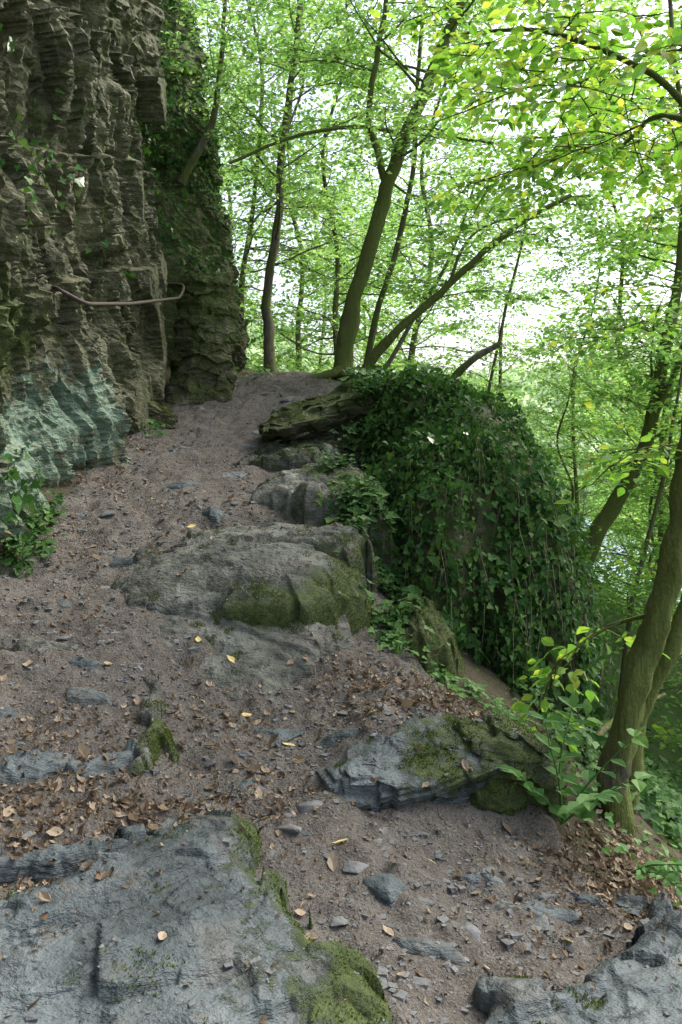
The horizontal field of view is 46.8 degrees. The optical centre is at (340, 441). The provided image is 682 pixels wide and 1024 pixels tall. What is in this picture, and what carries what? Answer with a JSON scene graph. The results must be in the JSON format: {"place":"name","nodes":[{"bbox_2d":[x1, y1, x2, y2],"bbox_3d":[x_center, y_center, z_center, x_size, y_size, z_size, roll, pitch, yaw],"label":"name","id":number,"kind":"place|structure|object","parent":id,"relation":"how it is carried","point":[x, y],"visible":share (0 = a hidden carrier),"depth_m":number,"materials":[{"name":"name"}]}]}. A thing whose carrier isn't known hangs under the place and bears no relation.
{"place":"outdoors","nodes":[
{"label":"outdoors","id":0,"kind":"place"},
{"bbox_2d":[0,810,393,1023],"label":"rock slab","id":1,"kind":"object","parent":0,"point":[65,986],"visible":0.93,"depth_m":2.18,"materials":[{"name":"stone"}]},
{"bbox_2d":[158,931,166,939],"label":"fallen leaf","id":2,"kind":"object","parent":1,"relation":"on","point":[162,935],"visible":1,"depth_m":2.20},
{"bbox_2d":[0,370,638,1023],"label":"path","id":3,"kind":"structure","parent":0,"point":[426,816],"depth_m":3.56,"materials":[{"name":"soil"}]},
{"bbox_2d":[0,705,15,718],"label":"flat stone","id":4,"kind":"object","parent":3,"relation":"on","point":[5,711],"visible":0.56,"depth_m":3.52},
{"bbox_2d":[18,830,38,841],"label":"loose stone","id":5,"kind":"object","parent":3,"relation":"on","point":[29,834],"visible":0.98,"depth_m":2.73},
{"bbox_2d":[46,826,62,835],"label":"fallen leaf","id":6,"kind":"object","parent":3,"relation":"on","point":[52,831],"visible":1,"depth_m":2.75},
{"bbox_2d":[55,599,70,608],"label":"flat stone","id":7,"kind":"object","parent":3,"relation":"on","point":[63,603],"visible":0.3,"depth_m":4.66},
{"bbox_2d":[69,656,100,669],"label":"flat stone","id":8,"kind":"object","parent":3,"relation":"on","point":[81,662],"visible":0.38,"depth_m":3.98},
{"bbox_2d":[65,686,114,707],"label":"flat stone","id":9,"kind":"object","parent":3,"relation":"on","point":[87,697],"visible":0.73,"depth_m":3.70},
{"bbox_2d":[98,510,114,516],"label":"loose stone","id":10,"kind":"object","parent":3,"relation":"on","point":[107,513],"visible":0.98,"depth_m":5.87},
{"bbox_2d":[109,555,134,567],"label":"flat stone","id":11,"kind":"object","parent":3,"relation":"on","point":[118,562],"visible":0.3,"depth_m":5.27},
{"bbox_2d":[166,446,195,450],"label":"flat stone","id":12,"kind":"object","parent":3,"relation":"on","point":[175,448],"visible":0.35,"depth_m":7.46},
{"bbox_2d":[162,481,202,489],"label":"flat stone","id":13,"kind":"object","parent":3,"relation":"on","point":[177,485],"visible":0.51,"depth_m":6.54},
{"bbox_2d":[190,508,224,523],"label":"flat stone","id":14,"kind":"object","parent":3,"relation":"on","point":[214,515],"visible":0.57,"depth_m":5.89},
{"bbox_2d":[200,780,254,796],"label":"flat stone","id":15,"kind":"object","parent":3,"relation":"on","point":[244,784],"visible":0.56,"depth_m":3.34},
{"bbox_2d":[217,471,247,477],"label":"flat stone","id":16,"kind":"object","parent":3,"relation":"on","point":[236,474],"visible":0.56,"depth_m":6.86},
{"bbox_2d":[235,751,252,756],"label":"loose stone","id":17,"kind":"object","parent":3,"relation":"on","point":[247,753],"visible":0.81,"depth_m":3.58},
{"bbox_2d":[253,728,305,745],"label":"flat stone","id":18,"kind":"object","parent":3,"relation":"on","point":[284,734],"visible":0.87,"depth_m":3.83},
{"bbox_2d":[274,824,301,833],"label":"loose stone","id":19,"kind":"object","parent":3,"relation":"on","point":[291,828],"visible":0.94,"depth_m":2.96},
{"bbox_2d":[291,830,308,836],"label":"flat stone","id":20,"kind":"object","parent":3,"relation":"on","point":[302,833],"visible":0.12,"depth_m":2.98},
{"bbox_2d":[295,800,322,813],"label":"loose stone","id":21,"kind":"object","parent":3,"relation":"on","point":[303,807],"visible":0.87,"depth_m":3.19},
{"bbox_2d":[258,382,381,441],"bbox_3d":[-0.160,-0.306,7.855,1.368,0.627,1.057,0,0,0],"label":"rock slab","id":22,"kind":"object","parent":3,"relation":"on","point":[313,417],"visible":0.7,"depth_m":7.45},
{"bbox_2d":[297,417,365,442],"bbox_3d":[0.104,-0.115,7.924,1.002,0.472,1.053,0,0,15],"label":"rock slab","id":23,"kind":"object","parent":3,"relation":"on","point":[318,435],"visible":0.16,"depth_m":7.51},
{"bbox_2d":[327,851,337,871],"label":"fallen leaf","id":24,"kind":"object","parent":3,"relation":"on","point":[332,861],"visible":1,"depth_m":2.85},
{"bbox_2d":[314,727,358,748],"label":"flat stone","id":25,"kind":"object","parent":3,"relation":"on","point":[330,740],"visible":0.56,"depth_m":3.73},
{"bbox_2d":[329,916,349,926],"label":"loose stone","id":26,"kind":"object","parent":3,"relation":"on","point":[337,921],"visible":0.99,"depth_m":2.58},
{"bbox_2d":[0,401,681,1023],"bbox_3d":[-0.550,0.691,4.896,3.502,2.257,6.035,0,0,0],"label":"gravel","id":27,"kind":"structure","parent":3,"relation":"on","point":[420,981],"depth_m":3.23,"materials":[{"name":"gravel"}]},
{"bbox_2d":[342,861,368,873],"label":"loose stone","id":28,"kind":"object","parent":3,"relation":"on","point":[356,867],"visible":1,"depth_m":2.83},
{"bbox_2d":[363,873,406,907],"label":"flat stone","id":29,"kind":"object","parent":3,"relation":"on","point":[385,889],"visible":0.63,"depth_m":2.75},
{"bbox_2d":[383,925,393,935],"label":"fallen leaf","id":30,"kind":"object","parent":3,"relation":"on","point":[389,930],"visible":1,"depth_m":2.55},
{"bbox_2d":[408,707,428,718],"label":"flat stone","id":31,"kind":"object","parent":3,"relation":"on","point":[421,715],"visible":0.21,"depth_m":3.96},
{"bbox_2d":[417,896,434,905],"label":"loose stone","id":32,"kind":"object","parent":3,"relation":"on","point":[426,900],"visible":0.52,"depth_m":2.75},
{"bbox_2d":[392,937,466,965],"bbox_3d":[0.280,1.639,2.502,0.341,0.136,0.228,0,0,0],"label":"flat stone","id":33,"kind":"object","parent":3,"relation":"on","point":[426,946],"visible":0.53,"depth_m":2.47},
{"bbox_2d":[461,919,479,941],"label":"loose stone","id":34,"kind":"object","parent":3,"relation":"on","point":[472,929],"visible":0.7,"depth_m":2.60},
{"bbox_2d":[456,873,504,889],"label":"flat stone","id":35,"kind":"object","parent":3,"relation":"on","point":[474,878],"visible":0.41,"depth_m":2.95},
{"bbox_2d":[496,899,579,925],"bbox_3d":[0.706,1.713,2.839,0.410,0.114,0.226,0,0,0],"label":"flat stone","id":36,"kind":"object","parent":3,"relation":"on","point":[538,909],"visible":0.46,"depth_m":2.84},
{"bbox_2d":[535,914,548,932],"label":"loose stone","id":37,"kind":"object","parent":3,"relation":"on","point":[541,921],"visible":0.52,"depth_m":2.74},
{"bbox_2d":[533,890,554,900],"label":"loose stone","id":38,"kind":"object","parent":3,"relation":"on","point":[539,896],"visible":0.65,"depth_m":2.94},
{"bbox_2d":[570,892,607,907],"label":"flat stone","id":39,"kind":"object","parent":3,"relation":"on","point":[581,898],"visible":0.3,"depth_m":2.96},
{"bbox_2d":[609,891,650,915],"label":"flat stone","id":40,"kind":"object","parent":3,"relation":"on","point":[638,901],"visible":0.62,"depth_m":3.08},
{"bbox_2d":[39,349,681,925],"bbox_3d":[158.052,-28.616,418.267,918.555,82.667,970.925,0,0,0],"label":"ground","id":41,"kind":"structure","parent":0,"point":[485,675],"depth_m":5.13,"materials":[{"name":"soil"}]},
{"bbox_2d":[0,633,84,651],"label":"rock ledge","id":42,"kind":"object","parent":41,"relation":"on","point":[25,643],"visible":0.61,"depth_m":4.18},
{"bbox_2d":[0,738,137,783],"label":"rock ledge","id":43,"kind":"object","parent":41,"relation":"on","point":[45,766],"visible":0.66,"depth_m":3.15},
{"bbox_2d":[0,824,179,885],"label":"rock ledge","id":44,"kind":"object","parent":41,"relation":"on","point":[37,865],"visible":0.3,"depth_m":2.55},
{"bbox_2d":[0,0,249,556],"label":"rock cliff","id":45,"kind":"structure","parent":41,"relation":"on","point":[89,382],"depth_m":6.70,"materials":[{"name":"stone"}]},
{"bbox_2d":[0,490,76,577],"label":"ivy plant","id":46,"kind":"object","parent":45,"relation":"attached to","point":[34,530],"visible":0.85,"depth_m":5.24,"materials":[{"name":"green plant"}]},
{"bbox_2d":[51,282,184,305],"bbox_3d":[-2.102,-1.442,7.810,1.431,0.808,3.724,0,0,-21],"label":"handrail","id":47,"kind":"object","parent":45,"relation":"attached to","point":[70,295],"visible":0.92,"depth_m":6.67,"materials":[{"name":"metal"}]},
{"bbox_2d":[0,0,256,541],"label":"ivy plant","id":48,"kind":"object","parent":45,"relation":"attached to","point":[25,500],"visible":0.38,"depth_m":11.09,"materials":[{"name":"green plant"}]},
{"bbox_2d":[142,0,289,184],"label":"tree","id":49,"kind":"object","parent":45,"relation":"on","point":[201,144],"visible":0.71,"depth_m":10.97,"materials":[{"name":"green plant"}]},
{"bbox_2d":[0,43,607,1023],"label":"moss","id":50,"kind":"object","parent":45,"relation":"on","point":[174,749],"visible":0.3,"depth_m":3.63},
{"bbox_2d":[126,670,177,775],"bbox_3d":[-0.894,1.349,3.694,0.329,0.346,1.079,0,0,-11],"label":"rock ledge","id":51,"kind":"object","parent":41,"relation":"on","point":[144,716],"visible":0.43,"depth_m":3.48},
{"bbox_2d":[148,401,177,429],"bbox_3d":[-2.107,-0.108,8.398,0.629,0.701,0.728,0,0,-32],"label":"rock block","id":52,"kind":"object","parent":41,"relation":"on","point":[155,411],"visible":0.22,"depth_m":8.19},
{"bbox_2d":[166,271,238,405],"bbox_3d":[-1.719,-1.114,9.722,0.928,1.883,0.958,0,0,-16],"label":"rock block","id":53,"kind":"object","parent":41,"relation":"on","point":[183,391],"visible":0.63,"depth_m":9.39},
{"bbox_2d":[124,364,314,461],"bbox_3d":[-1.414,-0.887,9.865,0.957,2.174,6.169,0,0,14],"label":"ground cover","id":54,"kind":"object","parent":41,"relation":"on","point":[155,426],"visible":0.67,"depth_m":10.72,"materials":[{"name":"green plant"}]},
{"bbox_2d":[126,591,351,700],"bbox_3d":[-0.596,1.187,4.502,1.528,0.542,1.020,0,0,0],"label":"boulder","id":55,"kind":"object","parent":41,"relation":"on","point":[261,647],"visible":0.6,"depth_m":4.42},
{"bbox_2d":[217,88,263,367],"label":"tree","id":56,"kind":"object","parent":41,"relation":"on","point":[241,218],"visible":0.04,"depth_m":31.53,"materials":[{"name":"green plant"}]},
{"bbox_2d":[111,541,373,634],"bbox_3d":[-0.649,0.962,4.993,1.856,0.615,1.057,0,0,0],"label":"boulder","id":57,"kind":"object","parent":41,"relation":"on","point":[194,588],"visible":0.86,"depth_m":4.82,"materials":[{"name":"stone"}]},
{"bbox_2d":[199,16,311,372],"bbox_3d":[-3.342,-5.638,21.978,5.849,11.569,5.587,0,0,21],"label":"tree","id":58,"kind":"object","parent":41,"relation":"on","point":[242,239],"visible":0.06,"depth_m":21.59,"materials":[{"name":"green plant"}]},
{"bbox_2d":[170,522,378,593],"bbox_3d":[-0.454,0.850,5.365,1.510,0.586,0.793,0,0,7],"label":"boulder","id":59,"kind":"object","parent":41,"relation":"on","point":[326,538],"visible":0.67,"depth_m":5.28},
{"bbox_2d":[192,0,371,371],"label":"tree","id":60,"kind":"object","parent":41,"relation":"on","point":[243,287],"visible":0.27,"depth_m":15.07,"materials":[{"name":"green plant"}]},
{"bbox_2d":[231,438,341,471],"bbox_3d":[-0.449,0.311,7.315,1.150,0.684,0.798,0,0,18],"label":"rock slab","id":61,"kind":"object","parent":41,"relation":"on","point":[287,459],"visible":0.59,"depth_m":7.12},
{"bbox_2d":[178,0,403,372],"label":"tree","id":62,"kind":"object","parent":41,"relation":"on","point":[280,182],"visible":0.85,"depth_m":11.79,"materials":[{"name":"green plant"}]},
{"bbox_2d":[208,0,419,375],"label":"tree","id":63,"kind":"object","parent":41,"relation":"on","point":[300,303],"visible":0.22,"depth_m":19.04,"materials":[{"name":"green plant"}]},
{"bbox_2d":[255,171,377,371],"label":"tree","id":64,"kind":"object","parent":41,"relation":"on","point":[320,346],"visible":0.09,"depth_m":28.74,"materials":[{"name":"green plant"}]},
{"bbox_2d":[248,463,395,567],"bbox_3d":[-0.065,0.690,6.181,1.416,1.026,1.051,0,0,36],"label":"rock slab","id":65,"kind":"object","parent":41,"relation":"on","point":[286,494],"visible":0.43,"depth_m":5.97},
{"bbox_2d":[277,434,372,469],"bbox_3d":[-0.056,0.137,7.601,1.230,0.474,0.822,0,0,-11],"label":"rock slab","id":66,"kind":"object","parent":41,"relation":"on","point":[341,449],"visible":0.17,"depth_m":7.26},
{"bbox_2d":[0,380,681,1023],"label":"leaf litter","id":67,"kind":"object","parent":41,"relation":"on","point":[450,702],"visible":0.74,"depth_m":3.29,"materials":[{"name":"plant"}]},
{"bbox_2d":[216,0,466,373],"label":"tree","id":68,"kind":"object","parent":41,"relation":"on","point":[323,317],"visible":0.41,"depth_m":14.93,"materials":[{"name":"green plant"}]},
{"bbox_2d":[308,187,415,369],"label":"tree","id":69,"kind":"object","parent":41,"relation":"on","point":[364,314],"visible":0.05,"depth_m":32.05,"materials":[{"name":"green plant"}]},
{"bbox_2d":[293,146,436,372],"bbox_3d":[0.381,-3.656,22.990,5.425,8.914,4.910,0,0,15],"label":"tree","id":70,"kind":"object","parent":41,"relation":"on","point":[393,200],"visible":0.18,"depth_m":22.50,"materials":[{"name":"green plant"}]},
{"bbox_2d":[202,0,549,382],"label":"tree","id":71,"kind":"object","parent":41,"relation":"on","point":[349,323],"visible":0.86,"depth_m":10.41,"materials":[{"name":"green plant"}]},
{"bbox_2d":[315,713,501,811],"bbox_3d":[0.275,1.485,3.481,0.775,0.361,0.446,0,0,-25],"label":"rock step","id":72,"kind":"object","parent":41,"relation":"on","point":[375,756],"visible":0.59,"depth_m":3.40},
{"bbox_2d":[333,168,488,399],"bbox_3d":[2.376,-3.585,26.682,5.642,11.428,5.187,0,0,-21],"label":"tree","id":73,"kind":"object","parent":41,"relation":"on","point":[416,265],"visible":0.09,"depth_m":26.73,"materials":[{"name":"green plant"}]},
{"bbox_2d":[277,0,563,372],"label":"tree","id":74,"kind":"object","parent":41,"relation":"on","point":[385,289],"visible":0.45,"depth_m":11.38,"materials":[{"name":"green plant"}]},
{"bbox_2d":[286,0,554,404],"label":"tree","id":75,"kind":"object","parent":41,"relation":"on","point":[419,320],"visible":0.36,"depth_m":17.58,"materials":[{"name":"green plant"}]},
{"bbox_2d":[388,595,465,677],"bbox_3d":[0.530,1.417,5.002,0.800,0.804,0.932,0,0,0],"label":"mossy rock","id":76,"kind":"object","parent":41,"relation":"on","point":[414,626],"visible":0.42,"depth_m":4.83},
{"bbox_2d":[246,314,681,505],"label":"distant wood","id":77,"kind":"object","parent":41,"relation":"on","point":[522,380],"visible":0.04,"depth_m":211.28,"materials":[{"name":"green plant"}]},
{"bbox_2d":[368,620,570,772],"bbox_3d":[0.729,1.405,4.501,1.292,0.619,0.537,0,0,36],"label":"ivy plant","id":78,"kind":"object","parent":41,"relation":"on","point":[436,673],"visible":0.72,"depth_m":4.63,"materials":[{"name":"green plant"}]},
{"bbox_2d":[362,384,586,722],"bbox_3d":[1.004,1.558,7.154,2.220,4.230,3.984,0,0,0],"label":"rock outcrop","id":79,"kind":"object","parent":41,"relation":"on","point":[476,513],"visible":0.16,"depth_m":5.64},
{"bbox_2d":[310,390,449,638],"bbox_3d":[0.228,0.383,5.988,1.323,1.693,2.518,0,0,0],"label":"ivy plant","id":80,"kind":"object","parent":79,"relation":"on","point":[391,617],"visible":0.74,"depth_m":5.62,"materials":[{"name":"green plant"}]},
{"bbox_2d":[328,364,439,470],"bbox_3d":[0.506,0.042,8.121,1.694,1.709,2.432,0,0,28],"label":"ivy plant","id":81,"kind":"object","parent":79,"relation":"on","point":[369,373],"visible":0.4,"depth_m":7.39,"materials":[{"name":"green plant"}]},
{"bbox_2d":[450,342,499,377],"bbox_3d":[1.194,-0.588,7.563,0.650,0.714,0.159,0,0,21],"label":"broken log","id":82,"kind":"object","parent":79,"relation":"on","point":[461,369],"visible":0.53,"depth_m":7.48,"materials":[{"name":"brown wood"}]},
{"bbox_2d":[356,364,617,760],"bbox_3d":[1.009,1.465,7.105,2.441,4.439,4.371,0,0,0],"label":"ivy plant","id":83,"kind":"object","parent":79,"relation":"on","point":[584,586],"visible":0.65,"depth_m":5.71,"materials":[{"name":"green plant"}]},
{"bbox_2d":[351,152,632,382],"bbox_3d":[1.931,-1.997,9.701,3.733,2.880,2.244,0,0,0],"label":"tree","id":84,"kind":"object","parent":41,"relation":"on","point":[379,350],"visible":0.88,"depth_m":9.51,"materials":[{"name":"green plant"}]},
{"bbox_2d":[390,69,595,405],"bbox_3d":[2.653,-2.370,13.492,3.726,8.744,3.073,0,0,-22],"label":"tree","id":85,"kind":"object","parent":41,"relation":"on","point":[490,382],"visible":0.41,"depth_m":13.47,"materials":[{"name":"green plant"}]},
{"bbox_2d":[452,712,572,817],"bbox_3d":[0.719,1.553,3.657,0.647,0.523,0.443,0,0,-21],"label":"mossy rock","id":86,"kind":"object","parent":41,"relation":"on","point":[512,800],"visible":0.48,"depth_m":3.50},
{"bbox_2d":[431,183,602,504],"bbox_3d":[4.023,-1.733,19.779,4.560,9.443,4.774,0,0,29],"label":"tree","id":87,"kind":"object","parent":41,"relation":"on","point":[506,334],"visible":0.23,"depth_m":19.72,"materials":[{"name":"green plant"}]},
{"bbox_2d":[369,0,681,836],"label":"tree","id":88,"kind":"object","parent":41,"relation":"on","point":[647,642],"visible":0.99,"depth_m":4.75,"materials":[{"name":"green plant"}]},
{"bbox_2d":[527,369,552,402],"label":"tree","id":89,"kind":"object","parent":41,"relation":"on","point":[536,386],"visible":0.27,"depth_m":218.77,"materials":[{"name":"green plant"}]},
{"bbox_2d":[496,690,650,824],"bbox_3d":[1.015,1.419,3.407,0.698,0.570,0.535,0,0,0],"label":"leafy plant","id":90,"kind":"object","parent":41,"relation":"on","point":[583,807],"visible":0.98,"depth_m":3.46,"materials":[{"name":"green plant"}]},
{"bbox_2d":[473,889,681,1023],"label":"rock slab","id":91,"kind":"object","parent":41,"relation":"on","point":[636,992],"visible":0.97,"depth_m":2.30,"materials":[{"name":"stone"}]},
{"bbox_2d":[475,126,681,620],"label":"tree","id":92,"kind":"object","parent":41,"relation":"on","point":[584,256],"visible":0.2,"depth_m":15.43,"materials":[{"name":"green plant"}]},
{"bbox_2d":[559,394,597,475],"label":"tree","id":93,"kind":"object","parent":41,"relation":"on","point":[576,441],"visible":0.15,"depth_m":149.01,"materials":[{"name":"green plant"}]},
{"bbox_2d":[475,416,681,853],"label":"ground cover","id":94,"kind":"object","parent":41,"relation":"on","point":[660,796],"visible":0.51,"depth_m":4.88,"materials":[{"name":"green plant"}]},
{"bbox_2d":[580,693,665,751],"bbox_3d":[1.887,1.880,5.261,1.070,0.183,0.068,0,0,-42],"label":"dead branch","id":95,"kind":"object","parent":94,"relation":"on","point":[604,729],"visible":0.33,"depth_m":5.11,"materials":[{"name":"brown wood"}]},
{"bbox_2d":[517,350,641,579],"bbox_3d":[3.267,0.469,11.581,1.959,3.557,2.164,0,0,-5],"label":"tree","id":96,"kind":"object","parent":41,"relation":"on","point":[558,450],"visible":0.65,"depth_m":11.34,"materials":[{"name":"green plant"}]},
{"bbox_2d":[510,237,651,565],"bbox_3d":[4.662,-0.581,15.700,3.420,7.082,3.581,0,0,42],"label":"tree","id":97,"kind":"object","parent":41,"relation":"on","point":[559,284],"visible":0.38,"depth_m":15.76,"materials":[{"name":"green plant"}]},
{"bbox_2d":[583,612,603,704],"bbox_3d":[1.865,1.703,5.837,0.163,1.016,0.754,0,0,15],"label":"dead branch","id":98,"kind":"object","parent":41,"relation":"on","point":[585,625],"visible":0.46,"depth_m":5.89,"materials":[{"name":"brown wood"}]},
{"bbox_2d":[520,0,681,613],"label":"tree","id":99,"kind":"object","parent":41,"relation":"on","point":[563,314],"visible":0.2,"depth_m":12.78,"materials":[{"name":"green plant"}]},
{"bbox_2d":[541,0,681,761],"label":"tree","id":100,"kind":"object","parent":41,"relation":"on","point":[650,219],"visible":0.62,"depth_m":6.81,"materials":[{"name":"green plant"}]},
{"bbox_2d":[554,433,681,813],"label":"tree","id":101,"kind":"object","parent":41,"relation":"on","point":[672,651],"visible":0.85,"depth_m":4.28,"materials":[{"name":"green plant"}]},
{"bbox_2d":[558,365,681,611],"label":"tree","id":102,"kind":"object","parent":41,"relation":"on","point":[627,502],"visible":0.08,"depth_m":20.79,"materials":[{"name":"green plant"}]},
{"bbox_2d":[560,0,681,564],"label":"tree","id":103,"kind":"object","parent":41,"relation":"on","point":[606,517],"visible":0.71,"depth_m":8.96,"materials":[{"name":"green plant"}]},
{"bbox_2d":[577,409,669,593],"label":"tree","id":104,"kind":"object","parent":41,"relation":"on","point":[614,487],"visible":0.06,"depth_m":50.58,"materials":[{"name":"green plant"}]},
{"bbox_2d":[569,331,681,654],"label":"tree","id":105,"kind":"object","parent":41,"relation":"on","point":[627,452],"visible":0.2,"depth_m":11.96,"materials":[{"name":"green plant"}]},
{"bbox_2d":[569,768,681,905],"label":"ground cover","id":106,"kind":"object","parent":41,"relation":"on","point":[623,847],"visible":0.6,"depth_m":3.64,"materials":[{"name":"green plant"}]},
{"bbox_2d":[576,366,681,722],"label":"tree","id":107,"kind":"object","parent":41,"relation":"on","point":[632,597],"visible":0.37,"depth_m":8.61,"materials":[{"name":"green plant"}]},
{"bbox_2d":[585,444,678,602],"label":"tree","id":108,"kind":"object","parent":41,"relation":"on","point":[598,511],"visible":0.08,"depth_m":41.25,"materials":[{"name":"green plant"}]},
{"bbox_2d":[593,413,681,694],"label":"tree","id":109,"kind":"object","parent":41,"relation":"on","point":[635,425],"visible":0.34,"depth_m":10.42,"materials":[{"name":"green plant"}]},
{"bbox_2d":[631,860,681,896],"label":"leafy plant","id":110,"kind":"object","parent":41,"relation":"on","point":[641,872],"visible":1,"depth_m":3.14,"materials":[{"name":"green plant"}]},
{"bbox_2d":[639,20,681,516],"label":"tree","id":111,"kind":"object","parent":41,"relation":"on","point":[667,130],"visible":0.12,"depth_m":11.97,"materials":[{"name":"green plant"}]},
{"bbox_2d":[190,0,681,375],"label":"sky","id":112,"kind":"structure","parent":0,"point":[450,341],"materials":[{"name":"white"}]},
{"bbox_2d":[466,342,525,406],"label":"tree","id":113,"kind":"object","parent":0,"point":[503,374],"visible":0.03,"depth_m":35.99,"materials":[{"name":"green plant"}]},
{"bbox_2d":[582,516,681,600],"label":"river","id":114,"kind":"structure","parent":0,"point":[615,545],"depth_m":80.25,"materials":[{"name":"grey liquid"}]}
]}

